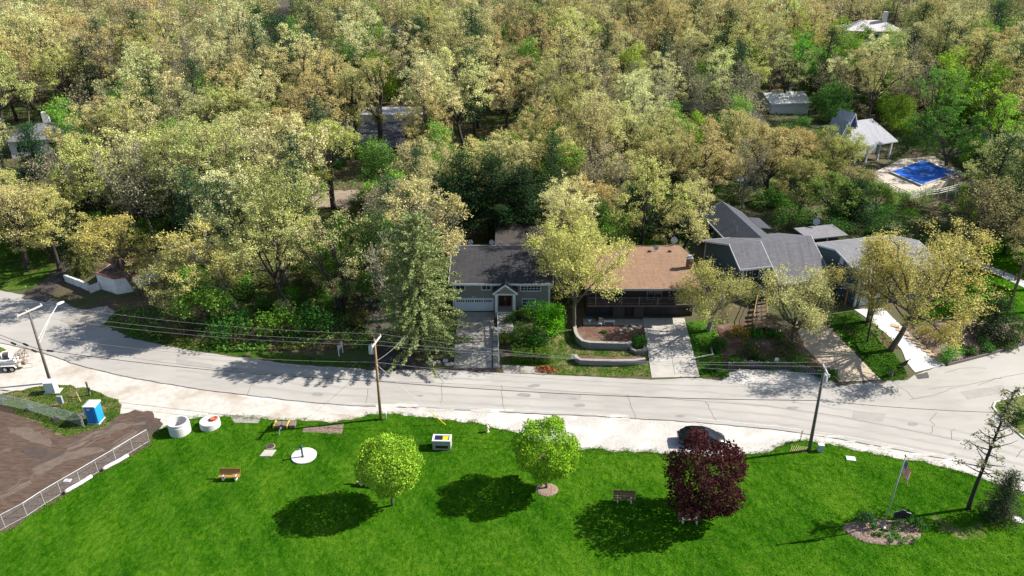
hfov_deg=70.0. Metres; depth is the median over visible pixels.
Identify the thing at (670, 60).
bare tree
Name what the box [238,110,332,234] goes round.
oak tree
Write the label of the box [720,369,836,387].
gravel parking
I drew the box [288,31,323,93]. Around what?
pine tree
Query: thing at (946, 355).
garden shrub
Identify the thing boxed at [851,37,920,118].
oak tree
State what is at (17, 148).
window
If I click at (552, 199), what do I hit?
oak tree
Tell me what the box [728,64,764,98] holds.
bare tree
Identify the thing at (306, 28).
pine tree
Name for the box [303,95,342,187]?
pine tree
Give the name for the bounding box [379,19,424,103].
oak tree
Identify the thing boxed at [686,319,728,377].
grass strip
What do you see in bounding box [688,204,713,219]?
raised deck
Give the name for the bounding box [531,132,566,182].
maple tree
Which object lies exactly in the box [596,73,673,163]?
oak tree
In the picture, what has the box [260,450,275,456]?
concrete pad
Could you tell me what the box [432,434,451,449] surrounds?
utility cabinet
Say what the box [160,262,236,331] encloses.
maple tree
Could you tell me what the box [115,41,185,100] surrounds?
oak tree
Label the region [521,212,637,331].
oak tree
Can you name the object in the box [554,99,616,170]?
oak tree
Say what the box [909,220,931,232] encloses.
woodland shrub
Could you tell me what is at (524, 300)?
window
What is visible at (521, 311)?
garden shrub
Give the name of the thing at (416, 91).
oak tree
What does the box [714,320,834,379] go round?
planting bed
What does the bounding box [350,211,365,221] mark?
woodland shrub
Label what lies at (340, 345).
post sign
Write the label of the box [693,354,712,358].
log
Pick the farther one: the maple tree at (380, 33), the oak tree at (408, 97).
the maple tree at (380, 33)
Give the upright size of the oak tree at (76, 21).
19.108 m
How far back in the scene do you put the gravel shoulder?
72.37 m
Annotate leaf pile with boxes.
[535,366,560,375]
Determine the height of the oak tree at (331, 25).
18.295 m
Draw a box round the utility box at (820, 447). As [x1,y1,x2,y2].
[817,443,824,451]
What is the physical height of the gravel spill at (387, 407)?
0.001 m
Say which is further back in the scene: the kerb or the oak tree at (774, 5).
the oak tree at (774, 5)
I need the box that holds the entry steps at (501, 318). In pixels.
[497,314,513,335]
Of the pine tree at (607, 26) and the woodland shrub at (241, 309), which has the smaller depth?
the woodland shrub at (241, 309)
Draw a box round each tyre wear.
[175,369,1023,465]
[175,375,1023,474]
[176,356,1023,449]
[176,363,1023,457]
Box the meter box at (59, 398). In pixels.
[56,395,63,405]
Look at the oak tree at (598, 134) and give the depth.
118.69 m
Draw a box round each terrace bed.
[577,325,643,341]
[578,355,645,358]
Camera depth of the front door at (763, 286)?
95.48 m
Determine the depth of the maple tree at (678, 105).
132.00 m
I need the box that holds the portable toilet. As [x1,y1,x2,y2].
[82,400,105,424]
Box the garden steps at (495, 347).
[493,327,497,367]
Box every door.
[85,408,96,422]
[456,299,492,310]
[499,295,511,305]
[625,307,632,315]
[644,307,683,315]
[759,283,765,292]
[859,291,881,305]
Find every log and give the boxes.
[63,475,92,493]
[101,454,128,470]
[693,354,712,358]
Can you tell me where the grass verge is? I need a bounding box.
[104,318,368,367]
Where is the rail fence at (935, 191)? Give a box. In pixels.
[888,178,982,202]
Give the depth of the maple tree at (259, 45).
183.31 m
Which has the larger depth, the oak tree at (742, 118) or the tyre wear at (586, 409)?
the oak tree at (742, 118)
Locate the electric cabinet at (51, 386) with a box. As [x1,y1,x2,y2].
[42,378,62,394]
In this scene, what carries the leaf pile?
on the gravel patch at (508, 369)
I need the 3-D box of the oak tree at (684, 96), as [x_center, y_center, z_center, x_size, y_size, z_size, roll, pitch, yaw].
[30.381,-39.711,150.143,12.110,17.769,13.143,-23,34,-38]
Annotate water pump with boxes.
[291,445,316,463]
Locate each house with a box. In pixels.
[4,111,108,157]
[345,122,411,157]
[370,23,411,47]
[449,224,553,317]
[491,91,538,109]
[580,245,701,316]
[700,201,830,301]
[707,108,768,135]
[754,84,811,113]
[806,109,897,163]
[815,235,944,306]
[838,11,900,43]
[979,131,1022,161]
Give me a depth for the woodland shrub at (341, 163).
137.40 m
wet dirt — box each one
[20,445,60,461]
[84,445,106,458]
[132,416,160,431]
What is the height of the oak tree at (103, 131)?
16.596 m
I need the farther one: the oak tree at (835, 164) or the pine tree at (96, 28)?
the pine tree at (96, 28)
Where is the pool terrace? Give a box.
[875,156,965,199]
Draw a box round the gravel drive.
[60,306,115,325]
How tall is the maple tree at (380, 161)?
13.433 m
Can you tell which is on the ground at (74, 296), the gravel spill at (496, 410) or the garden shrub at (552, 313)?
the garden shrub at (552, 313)
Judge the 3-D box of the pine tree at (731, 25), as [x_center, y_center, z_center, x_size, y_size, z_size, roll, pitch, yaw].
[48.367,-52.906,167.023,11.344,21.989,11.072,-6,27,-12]
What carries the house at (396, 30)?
on the ground at (74, 296)
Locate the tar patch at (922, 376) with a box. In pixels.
[915,372,928,378]
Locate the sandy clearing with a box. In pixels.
[309,190,363,208]
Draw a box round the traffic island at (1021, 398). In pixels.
[995,395,1023,435]
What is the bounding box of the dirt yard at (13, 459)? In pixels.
[0,403,162,532]
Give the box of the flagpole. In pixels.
[881,454,906,527]
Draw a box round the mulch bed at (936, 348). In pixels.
[907,320,1023,362]
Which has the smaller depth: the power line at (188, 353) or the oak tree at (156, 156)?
the power line at (188, 353)
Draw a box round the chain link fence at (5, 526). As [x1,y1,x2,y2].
[0,429,149,529]
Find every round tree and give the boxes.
[353,432,425,505]
[509,413,583,487]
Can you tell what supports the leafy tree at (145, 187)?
on the ground at (74, 296)
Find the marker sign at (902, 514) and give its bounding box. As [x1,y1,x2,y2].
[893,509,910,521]
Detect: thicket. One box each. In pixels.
[676,214,707,239]
[750,188,798,213]
[767,201,815,230]
[792,205,855,238]
[861,200,912,235]
[862,223,894,236]
[892,122,950,155]
[895,185,936,209]
[931,130,995,164]
[953,147,1013,171]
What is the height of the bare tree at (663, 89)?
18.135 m
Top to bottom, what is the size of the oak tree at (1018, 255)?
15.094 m
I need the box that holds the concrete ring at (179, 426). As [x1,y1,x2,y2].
[167,415,190,437]
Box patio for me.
[583,319,643,325]
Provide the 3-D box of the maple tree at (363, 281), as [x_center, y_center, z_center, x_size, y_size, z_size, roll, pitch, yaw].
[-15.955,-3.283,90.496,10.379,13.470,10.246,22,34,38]
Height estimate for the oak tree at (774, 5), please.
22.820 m
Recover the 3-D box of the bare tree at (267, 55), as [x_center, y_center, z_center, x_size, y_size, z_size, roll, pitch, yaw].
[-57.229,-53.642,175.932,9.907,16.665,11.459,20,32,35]
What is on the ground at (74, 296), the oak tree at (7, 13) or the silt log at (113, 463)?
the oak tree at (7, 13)
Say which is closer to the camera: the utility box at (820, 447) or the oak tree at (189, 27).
the utility box at (820, 447)
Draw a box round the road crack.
[915,373,1022,398]
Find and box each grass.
[930,512,985,538]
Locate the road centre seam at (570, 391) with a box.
[136,358,958,440]
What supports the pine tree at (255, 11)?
on the ground at (74, 296)
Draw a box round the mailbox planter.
[897,359,910,366]
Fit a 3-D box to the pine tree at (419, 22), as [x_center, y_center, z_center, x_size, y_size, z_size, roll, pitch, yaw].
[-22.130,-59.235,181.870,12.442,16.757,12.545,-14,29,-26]
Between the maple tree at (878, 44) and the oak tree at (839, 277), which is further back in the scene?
the maple tree at (878, 44)
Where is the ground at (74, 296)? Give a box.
[0,0,1023,448]
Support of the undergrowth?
on the ground at (74, 296)
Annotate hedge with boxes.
[511,347,533,362]
[534,347,552,363]
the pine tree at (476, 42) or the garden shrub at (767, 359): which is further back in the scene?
the pine tree at (476, 42)
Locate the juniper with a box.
[60,232,100,279]
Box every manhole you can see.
[266,443,274,449]
[1012,516,1023,523]
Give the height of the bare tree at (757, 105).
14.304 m
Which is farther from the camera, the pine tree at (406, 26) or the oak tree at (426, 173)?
the pine tree at (406, 26)
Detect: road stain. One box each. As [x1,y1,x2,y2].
[312,393,323,395]
[459,368,497,372]
[517,393,530,396]
[527,384,539,386]
[574,404,584,406]
[832,380,885,386]
[907,422,917,425]
[976,439,990,442]
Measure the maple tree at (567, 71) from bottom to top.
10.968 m
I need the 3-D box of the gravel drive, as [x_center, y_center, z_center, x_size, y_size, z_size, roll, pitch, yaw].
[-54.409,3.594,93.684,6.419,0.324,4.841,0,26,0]
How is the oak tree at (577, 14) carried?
on the ground at (74, 296)
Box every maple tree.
[0,167,21,211]
[0,223,12,245]
[38,93,104,162]
[71,153,114,205]
[86,87,124,134]
[101,74,156,153]
[112,31,147,63]
[116,124,172,206]
[156,30,191,69]
[158,115,201,172]
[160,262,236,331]
[181,30,212,72]
[184,75,231,126]
[202,66,249,121]
[238,3,269,27]
[242,33,279,67]
[265,79,303,129]
[277,13,303,52]
[292,39,325,74]
[293,210,365,289]
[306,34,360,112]
[337,206,400,304]
[347,138,407,209]
[348,0,386,25]
[351,17,373,59]
[352,134,410,198]
[353,18,394,66]
[356,48,387,72]
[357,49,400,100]
[357,166,425,214]
[377,36,405,71]
[409,115,456,191]
[431,136,470,174]
[467,138,517,197]
[482,124,527,171]
[489,23,529,69]
[505,105,564,176]
[512,34,549,100]
[514,108,560,141]
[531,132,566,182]
[534,135,587,211]
[558,57,579,83]
[577,58,620,101]
[582,199,633,245]
[611,40,666,110]
[644,100,699,167]
[645,103,683,141]
[669,138,711,187]
[678,127,711,170]
[679,109,721,149]
[680,59,723,104]
[684,21,723,73]
[702,87,755,159]
[721,44,770,89]
[745,0,823,88]
[772,115,822,165]
[778,28,829,90]
[793,48,831,96]
[794,171,871,222]
[804,77,861,124]
[812,44,856,75]
[814,28,866,86]
[825,14,866,53]
[841,21,876,64]
[843,47,867,74]
[856,71,902,120]
[861,33,897,77]
[865,31,921,94]
[868,21,900,66]
[878,90,921,137]
[896,65,981,143]
[898,31,937,76]
[904,106,992,165]
[921,44,986,117]
[926,86,972,127]
[941,13,1005,64]
[951,172,1008,225]
[953,55,1015,134]
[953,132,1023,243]
[955,80,1023,169]
[958,70,1005,128]
[984,179,1022,226]
[991,40,1023,98]
[995,41,1023,86]
[999,17,1023,51]
[999,206,1023,261]
[1000,97,1023,124]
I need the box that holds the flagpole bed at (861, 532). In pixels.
[843,519,920,544]
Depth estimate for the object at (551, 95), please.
141.97 m
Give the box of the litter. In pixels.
[5,81,1022,349]
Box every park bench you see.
[218,468,240,480]
[613,490,635,502]
[678,511,701,523]
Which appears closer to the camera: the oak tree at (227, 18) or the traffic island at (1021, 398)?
the traffic island at (1021, 398)
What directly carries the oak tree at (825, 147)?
on the ground at (74, 296)
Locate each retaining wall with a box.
[573,326,631,349]
[574,354,645,365]
[629,345,647,353]
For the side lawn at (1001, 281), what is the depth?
99.60 m
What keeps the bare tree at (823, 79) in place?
on the ground at (74, 296)
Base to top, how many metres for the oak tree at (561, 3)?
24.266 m
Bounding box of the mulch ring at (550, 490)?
[536,483,557,495]
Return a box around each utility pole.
[16,301,63,378]
[368,334,381,419]
[807,362,829,450]
[1007,262,1023,307]
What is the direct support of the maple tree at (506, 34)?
on the ground at (74, 296)
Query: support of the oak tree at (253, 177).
on the ground at (74, 296)
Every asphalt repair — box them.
[299,373,341,381]
[539,392,580,400]
[852,411,884,421]
[961,385,1007,399]
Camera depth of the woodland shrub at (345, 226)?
111.72 m
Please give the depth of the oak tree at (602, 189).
106.91 m
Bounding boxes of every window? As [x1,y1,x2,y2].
[15,145,24,153]
[48,142,56,151]
[455,286,464,289]
[481,286,490,289]
[520,286,540,291]
[522,298,535,305]
[596,307,611,313]
[607,291,621,299]
[646,291,661,299]
[668,291,680,299]
[708,225,713,238]
[745,269,759,278]
[783,286,799,298]
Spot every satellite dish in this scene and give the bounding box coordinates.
[671,237,676,245]
[813,218,819,226]
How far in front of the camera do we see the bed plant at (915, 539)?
59.17 m
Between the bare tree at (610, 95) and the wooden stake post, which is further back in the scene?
the bare tree at (610, 95)
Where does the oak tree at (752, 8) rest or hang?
on the ground at (74, 296)
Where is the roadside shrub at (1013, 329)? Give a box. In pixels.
[1004,315,1023,341]
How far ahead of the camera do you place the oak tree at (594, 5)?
190.70 m
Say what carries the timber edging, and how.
on the ground at (74, 296)
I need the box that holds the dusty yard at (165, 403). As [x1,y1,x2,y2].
[0,343,359,428]
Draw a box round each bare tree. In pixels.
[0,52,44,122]
[23,142,72,197]
[41,158,89,221]
[55,70,112,135]
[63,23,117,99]
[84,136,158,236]
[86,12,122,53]
[99,127,142,201]
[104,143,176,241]
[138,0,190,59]
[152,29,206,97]
[153,79,205,136]
[156,125,197,170]
[163,68,193,122]
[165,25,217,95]
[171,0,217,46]
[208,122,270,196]
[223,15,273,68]
[253,36,290,98]
[305,103,353,180]
[306,13,329,49]
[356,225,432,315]
[359,176,404,235]
[360,174,421,234]
[371,23,404,93]
[414,186,463,265]
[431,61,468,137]
[458,13,490,43]
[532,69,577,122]
[535,33,591,126]
[564,1,586,42]
[566,32,622,91]
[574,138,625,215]
[580,73,629,152]
[583,59,624,109]
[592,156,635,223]
[595,5,629,46]
[611,21,654,73]
[621,56,660,135]
[624,68,677,158]
[647,35,691,90]
[659,49,706,125]
[663,37,699,102]
[687,70,721,129]
[708,60,763,143]
[721,87,766,139]
[727,136,771,208]
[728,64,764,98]
[756,23,795,91]
[810,53,855,124]
[861,31,907,108]
[886,54,948,131]
[889,41,939,117]
[891,18,933,74]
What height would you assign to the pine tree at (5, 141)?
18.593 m
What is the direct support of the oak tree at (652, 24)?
on the ground at (74, 296)
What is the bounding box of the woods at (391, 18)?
[0,0,1023,65]
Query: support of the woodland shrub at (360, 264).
on the ground at (74, 296)
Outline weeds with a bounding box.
[4,77,1016,349]
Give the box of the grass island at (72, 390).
[0,385,121,436]
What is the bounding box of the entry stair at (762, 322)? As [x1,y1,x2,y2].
[751,286,784,333]
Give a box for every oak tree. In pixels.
[0,1,34,91]
[0,1,60,82]
[0,4,27,62]
[0,10,46,109]
[0,12,36,101]
[0,36,39,121]
[0,49,37,136]
[0,119,10,156]
[0,168,41,239]
[0,184,61,269]
[1,15,33,52]
[9,179,82,242]
[10,10,89,99]
[12,13,59,59]
[15,18,106,104]
[17,0,81,90]
[20,184,91,270]
[30,38,87,116]
[41,104,119,157]
[44,132,132,235]
[47,139,116,215]
[52,104,123,158]
[54,11,104,86]
[57,7,106,56]
[65,211,158,295]
[68,125,160,221]
[69,19,119,80]
[77,93,139,157]
[78,24,160,105]
[92,41,167,122]
[92,87,162,158]
[96,18,150,75]
[105,94,178,193]
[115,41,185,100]
[115,65,196,129]
[121,124,211,231]
[122,0,183,43]
[123,9,171,44]
[124,37,167,82]
[127,9,208,99]
[127,80,181,125]
[129,36,186,109]
[131,245,228,322]
[133,118,228,189]
[144,84,231,141]
[150,140,221,226]
[151,218,260,316]
[164,110,256,214]
[172,205,247,296]
[178,125,246,193]
[179,22,225,67]
[179,159,282,271]
[181,38,247,95]
[181,163,255,224]
[185,85,243,131]
[187,30,255,90]
[193,0,259,55]
[193,114,241,167]
[194,0,252,42]
[196,62,271,122]
[199,0,267,66]
[204,109,257,176]
[207,85,262,155]
[207,114,279,199]
[216,31,275,86]
[218,196,317,313]
[220,61,280,129]
[222,163,295,259]
[223,97,277,163]
[230,151,329,291]
[231,44,296,114]
[234,184,312,272]
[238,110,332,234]
[240,110,290,192]
[243,140,312,217]
[255,21,330,122]
[255,114,326,204]
[256,107,316,164]
[264,40,347,144]
[271,64,355,146]
[283,207,395,313]
[287,49,352,119]
[299,118,361,208]
[300,19,355,73]
[306,46,362,130]
[308,0,366,62]
[324,0,389,59]
[324,19,383,94]
[333,66,372,139]
[352,56,405,143]
[353,175,473,299]
[378,137,477,212]
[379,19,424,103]
[391,55,462,135]
[394,153,458,230]
[396,48,456,139]
[399,0,456,58]
[400,0,453,49]
[400,93,452,172]
[404,57,453,118]
[410,12,465,70]
[410,22,479,113]
[414,14,463,71]
[416,43,494,149]
[434,0,490,65]
[440,134,499,214]
[441,0,498,56]
[452,7,503,63]
[453,33,511,128]
[470,130,544,211]
[477,28,520,80]
[481,0,519,44]
[481,44,527,113]
[482,1,529,74]
[483,61,540,134]
[492,94,558,182]
[495,0,550,41]
[499,52,547,124]
[503,0,566,86]
[503,10,563,78]
[506,58,570,122]
[517,126,588,205]
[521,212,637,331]
[530,0,588,56]
[531,7,598,103]
[532,200,606,302]
[533,72,611,146]
[533,169,599,269]
[536,173,620,223]
[544,3,593,61]
[545,6,611,89]
[546,45,625,140]
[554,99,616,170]
[555,88,628,198]
[561,89,634,181]
[563,35,615,84]
[568,0,621,61]
[572,4,622,59]
[588,151,645,213]
[592,18,646,84]
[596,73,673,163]
[601,14,651,81]
[601,107,663,187]
[604,30,647,84]
[605,148,694,244]
[608,0,655,43]
[615,67,667,144]
[623,51,690,107]
[632,4,702,76]
[632,94,682,180]
[636,0,692,66]
[637,132,715,213]
[642,108,694,195]
[649,0,701,45]
[653,176,719,249]
[662,0,710,53]
[668,28,715,92]
[668,113,749,206]
[669,256,764,331]
[675,1,733,66]
[683,0,745,73]
[693,150,740,194]
[694,47,745,125]
[698,0,753,58]
[701,108,761,177]
[706,0,769,58]
[711,0,759,49]
[711,8,779,86]
[719,0,785,46]
[733,122,814,193]
[744,125,782,168]
[745,10,796,85]
[755,261,842,344]
[757,32,817,92]
[758,0,814,46]
[765,18,799,77]
[772,125,823,182]
[772,156,831,216]
[776,2,842,81]
[787,0,838,63]
[806,125,870,183]
[809,135,861,172]
[820,233,922,323]
[827,30,894,111]
[828,46,884,110]
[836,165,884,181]
[846,214,1011,352]
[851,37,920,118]
[861,284,883,341]
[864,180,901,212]
[888,22,944,74]
[898,0,959,52]
[909,11,980,105]
[924,19,983,87]
[927,2,983,79]
[947,29,1014,100]
[954,11,992,46]
[955,26,1006,87]
[960,132,1023,184]
[963,125,1023,241]
[965,26,1023,63]
[974,35,1023,122]
[983,38,1023,127]
[998,21,1023,58]
[999,205,1023,262]
[1005,76,1023,115]
[1005,138,1023,176]
[1012,234,1023,265]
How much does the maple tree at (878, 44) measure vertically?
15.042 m
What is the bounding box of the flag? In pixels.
[902,461,910,483]
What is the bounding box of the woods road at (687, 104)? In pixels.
[665,98,757,111]
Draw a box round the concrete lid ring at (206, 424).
[199,415,220,431]
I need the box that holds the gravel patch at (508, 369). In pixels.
[502,365,546,373]
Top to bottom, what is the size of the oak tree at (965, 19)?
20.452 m
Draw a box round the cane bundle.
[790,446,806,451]
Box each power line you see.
[22,314,368,344]
[30,310,372,340]
[34,334,335,361]
[39,349,376,381]
[40,303,369,333]
[377,362,764,386]
[377,381,819,400]
[379,345,784,362]
[381,341,754,365]
[384,334,814,373]
[820,400,1002,412]
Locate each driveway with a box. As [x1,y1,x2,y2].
[453,312,493,368]
[643,318,699,377]
[777,320,880,381]
[854,308,944,371]
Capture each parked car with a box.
[2,167,26,175]
[677,425,726,447]
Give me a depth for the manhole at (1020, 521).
61.23 m
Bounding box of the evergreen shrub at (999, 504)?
[975,467,1023,533]
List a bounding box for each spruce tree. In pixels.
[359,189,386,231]
[362,209,474,377]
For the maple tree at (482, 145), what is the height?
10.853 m
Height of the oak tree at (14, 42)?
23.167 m
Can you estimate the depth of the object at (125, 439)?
71.20 m
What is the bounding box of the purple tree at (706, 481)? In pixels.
[660,426,749,521]
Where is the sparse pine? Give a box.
[952,385,1023,509]
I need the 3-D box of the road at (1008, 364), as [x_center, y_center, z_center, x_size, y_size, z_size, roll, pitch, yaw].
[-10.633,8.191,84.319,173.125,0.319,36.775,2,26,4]
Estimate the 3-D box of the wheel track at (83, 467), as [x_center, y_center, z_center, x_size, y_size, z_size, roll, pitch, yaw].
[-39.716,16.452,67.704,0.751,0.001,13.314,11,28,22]
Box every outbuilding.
[94,259,157,293]
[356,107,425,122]
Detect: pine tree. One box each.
[0,116,15,167]
[0,132,17,174]
[5,120,53,180]
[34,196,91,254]
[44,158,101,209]
[68,36,111,111]
[71,132,110,217]
[79,18,118,89]
[116,9,150,60]
[131,62,175,140]
[159,163,226,267]
[169,170,241,222]
[176,56,219,124]
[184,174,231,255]
[204,175,253,280]
[214,33,235,82]
[239,17,279,118]
[246,5,270,52]
[259,10,302,117]
[261,12,293,106]
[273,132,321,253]
[275,18,302,94]
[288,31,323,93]
[293,23,324,89]
[298,5,328,51]
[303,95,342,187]
[327,3,358,70]
[370,173,407,282]
[393,20,421,80]
[399,146,432,211]
[401,13,434,73]
[429,174,468,232]
[433,147,489,242]
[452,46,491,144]
[453,4,493,106]
[464,151,525,241]
[467,21,492,103]
[474,0,487,28]
[488,161,554,235]
[514,0,554,47]
[537,131,571,222]
[595,21,616,74]
[609,182,664,239]
[633,0,671,58]
[643,26,679,93]
[650,190,700,237]
[671,0,711,84]
[704,5,748,102]
[716,39,752,96]
[717,47,758,123]
[802,27,847,110]
[820,176,879,228]
[893,26,926,86]
[901,2,936,53]
[922,17,964,117]
[940,26,970,81]
[959,290,1023,353]
[962,34,1004,96]
[970,1,1013,57]
[986,0,1016,52]
[987,156,1023,254]
[993,44,1023,103]
[997,133,1023,178]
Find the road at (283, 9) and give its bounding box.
[267,0,291,26]
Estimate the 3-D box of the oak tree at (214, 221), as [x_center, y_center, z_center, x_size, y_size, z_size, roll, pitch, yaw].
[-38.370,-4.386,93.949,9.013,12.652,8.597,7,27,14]
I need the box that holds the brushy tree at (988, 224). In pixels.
[941,173,1023,261]
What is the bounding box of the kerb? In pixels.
[992,393,1023,438]
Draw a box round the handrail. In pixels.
[497,313,498,360]
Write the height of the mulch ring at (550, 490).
0.107 m
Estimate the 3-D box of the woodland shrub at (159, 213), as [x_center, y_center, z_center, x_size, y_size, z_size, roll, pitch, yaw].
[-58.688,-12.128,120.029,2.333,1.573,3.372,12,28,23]
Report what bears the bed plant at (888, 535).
on the flagpole bed at (861, 532)
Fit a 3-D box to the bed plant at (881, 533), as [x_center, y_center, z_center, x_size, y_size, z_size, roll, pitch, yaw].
[30.016,20.157,59.777,0.801,0.603,0.842,15,30,28]
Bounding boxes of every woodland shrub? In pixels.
[85,208,113,223]
[122,216,163,244]
[147,209,164,218]
[156,313,191,338]
[164,217,183,225]
[183,307,230,340]
[204,304,255,341]
[211,279,256,305]
[212,269,251,289]
[229,306,249,317]
[242,301,308,340]
[249,295,276,312]
[251,266,288,287]
[274,294,295,314]
[276,285,301,305]
[277,245,298,261]
[292,292,319,309]
[293,274,315,289]
[293,300,334,335]
[295,252,312,276]
[317,285,351,307]
[326,212,343,218]
[331,218,356,235]
[332,159,346,167]
[344,306,370,325]
[345,248,373,271]
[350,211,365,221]
[357,228,372,244]
[373,280,394,298]
[396,83,411,90]
[618,230,640,240]
[626,239,656,244]
[633,227,660,242]
[713,185,722,193]
[724,194,741,203]
[735,186,765,203]
[758,182,774,191]
[762,155,781,170]
[780,171,803,187]
[791,187,826,203]
[818,116,830,123]
[837,162,856,172]
[884,204,895,213]
[898,207,920,219]
[900,198,919,208]
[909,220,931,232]
[912,233,939,250]
[937,203,949,209]
[941,215,973,235]
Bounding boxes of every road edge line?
[360,403,596,413]
[696,418,1022,476]
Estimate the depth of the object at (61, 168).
121.22 m
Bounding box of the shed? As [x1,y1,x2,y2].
[794,224,847,242]
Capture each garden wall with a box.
[63,274,78,286]
[77,279,88,290]
[88,282,100,292]
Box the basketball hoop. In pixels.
[843,283,853,305]
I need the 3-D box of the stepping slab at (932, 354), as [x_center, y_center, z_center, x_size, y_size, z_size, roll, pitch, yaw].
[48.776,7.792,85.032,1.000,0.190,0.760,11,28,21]
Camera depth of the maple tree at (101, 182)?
123.35 m
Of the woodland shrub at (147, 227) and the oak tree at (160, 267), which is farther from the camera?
the woodland shrub at (147, 227)
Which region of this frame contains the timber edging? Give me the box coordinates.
[946,341,1023,365]
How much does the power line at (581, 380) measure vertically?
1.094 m
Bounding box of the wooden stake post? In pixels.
[85,382,90,395]
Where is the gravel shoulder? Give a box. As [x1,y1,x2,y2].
[235,394,1023,492]
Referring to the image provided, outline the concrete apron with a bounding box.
[231,415,261,422]
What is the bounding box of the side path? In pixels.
[956,251,1023,286]
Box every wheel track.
[0,422,133,492]
[2,427,110,481]
[12,425,140,511]
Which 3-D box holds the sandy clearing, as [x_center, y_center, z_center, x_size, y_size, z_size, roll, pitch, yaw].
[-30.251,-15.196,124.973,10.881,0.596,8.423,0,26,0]
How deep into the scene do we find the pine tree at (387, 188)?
93.46 m
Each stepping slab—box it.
[891,323,899,327]
[911,340,920,344]
[916,344,925,348]
[921,349,930,352]
[927,353,936,356]
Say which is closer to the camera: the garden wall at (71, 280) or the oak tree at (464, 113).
the garden wall at (71, 280)
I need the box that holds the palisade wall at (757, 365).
[728,360,821,376]
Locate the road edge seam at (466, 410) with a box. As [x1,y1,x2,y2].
[1,343,1009,476]
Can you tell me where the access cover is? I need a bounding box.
[846,456,855,461]
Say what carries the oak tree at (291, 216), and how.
on the ground at (74, 296)
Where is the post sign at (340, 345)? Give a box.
[337,341,342,356]
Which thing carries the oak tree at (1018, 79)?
on the ground at (74, 296)
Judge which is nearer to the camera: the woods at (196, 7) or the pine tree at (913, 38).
the pine tree at (913, 38)
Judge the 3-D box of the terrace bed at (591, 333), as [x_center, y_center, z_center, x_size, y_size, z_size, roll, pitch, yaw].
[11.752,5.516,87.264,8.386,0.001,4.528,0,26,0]
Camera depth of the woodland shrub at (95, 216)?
118.58 m
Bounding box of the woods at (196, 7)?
[0,0,1023,43]
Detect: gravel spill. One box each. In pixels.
[375,406,397,408]
[393,403,418,406]
[424,408,444,410]
[470,409,493,411]
[490,409,505,411]
[606,414,628,417]
[614,418,629,419]
[824,435,844,437]
[910,452,936,455]
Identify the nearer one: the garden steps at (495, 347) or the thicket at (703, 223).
the garden steps at (495, 347)
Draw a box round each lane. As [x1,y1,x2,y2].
[22,247,83,301]
[357,298,422,369]
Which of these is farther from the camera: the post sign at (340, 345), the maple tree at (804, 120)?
the maple tree at (804, 120)
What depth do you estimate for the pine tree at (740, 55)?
147.15 m
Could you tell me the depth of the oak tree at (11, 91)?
163.34 m
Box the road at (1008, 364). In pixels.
[0,290,1023,479]
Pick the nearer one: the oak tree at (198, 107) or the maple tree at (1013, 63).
the oak tree at (198, 107)
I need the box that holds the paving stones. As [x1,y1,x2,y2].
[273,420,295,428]
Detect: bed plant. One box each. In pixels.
[857,510,877,527]
[875,530,884,538]
[885,533,893,542]
[891,531,900,539]
[894,514,930,533]
[898,535,907,543]
[907,534,919,542]
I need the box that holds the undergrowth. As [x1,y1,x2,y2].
[0,77,1023,351]
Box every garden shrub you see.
[499,331,509,345]
[503,313,516,323]
[509,321,538,342]
[512,306,530,317]
[523,298,567,338]
[524,334,548,350]
[533,327,547,337]
[545,318,565,337]
[632,333,647,347]
[705,361,721,373]
[709,336,727,352]
[725,351,752,367]
[727,324,750,339]
[741,340,762,358]
[748,326,764,338]
[750,352,790,372]
[765,328,785,341]
[767,335,801,356]
[787,352,817,371]
[815,367,839,381]
[918,321,948,345]
[937,344,965,362]
[961,345,978,356]
[976,336,995,353]
[995,337,1017,351]
[1007,407,1023,425]
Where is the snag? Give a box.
[277,257,289,285]
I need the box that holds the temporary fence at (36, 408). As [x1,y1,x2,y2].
[0,394,84,426]
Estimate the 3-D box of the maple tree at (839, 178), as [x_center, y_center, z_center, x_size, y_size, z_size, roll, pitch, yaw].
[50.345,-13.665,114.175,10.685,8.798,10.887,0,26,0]
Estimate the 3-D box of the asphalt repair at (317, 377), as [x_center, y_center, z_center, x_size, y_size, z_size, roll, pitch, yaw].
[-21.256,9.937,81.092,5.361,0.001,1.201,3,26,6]
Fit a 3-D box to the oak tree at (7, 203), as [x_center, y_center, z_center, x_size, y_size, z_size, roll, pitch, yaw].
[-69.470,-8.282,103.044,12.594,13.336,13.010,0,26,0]
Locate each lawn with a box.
[0,188,56,290]
[0,413,1023,575]
[502,328,650,376]
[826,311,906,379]
[903,239,1023,322]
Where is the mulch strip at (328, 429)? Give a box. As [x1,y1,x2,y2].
[303,423,343,433]
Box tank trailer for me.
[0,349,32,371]
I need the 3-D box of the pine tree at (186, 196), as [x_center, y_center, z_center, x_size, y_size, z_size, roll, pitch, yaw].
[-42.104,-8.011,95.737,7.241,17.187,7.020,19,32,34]
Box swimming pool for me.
[889,159,957,186]

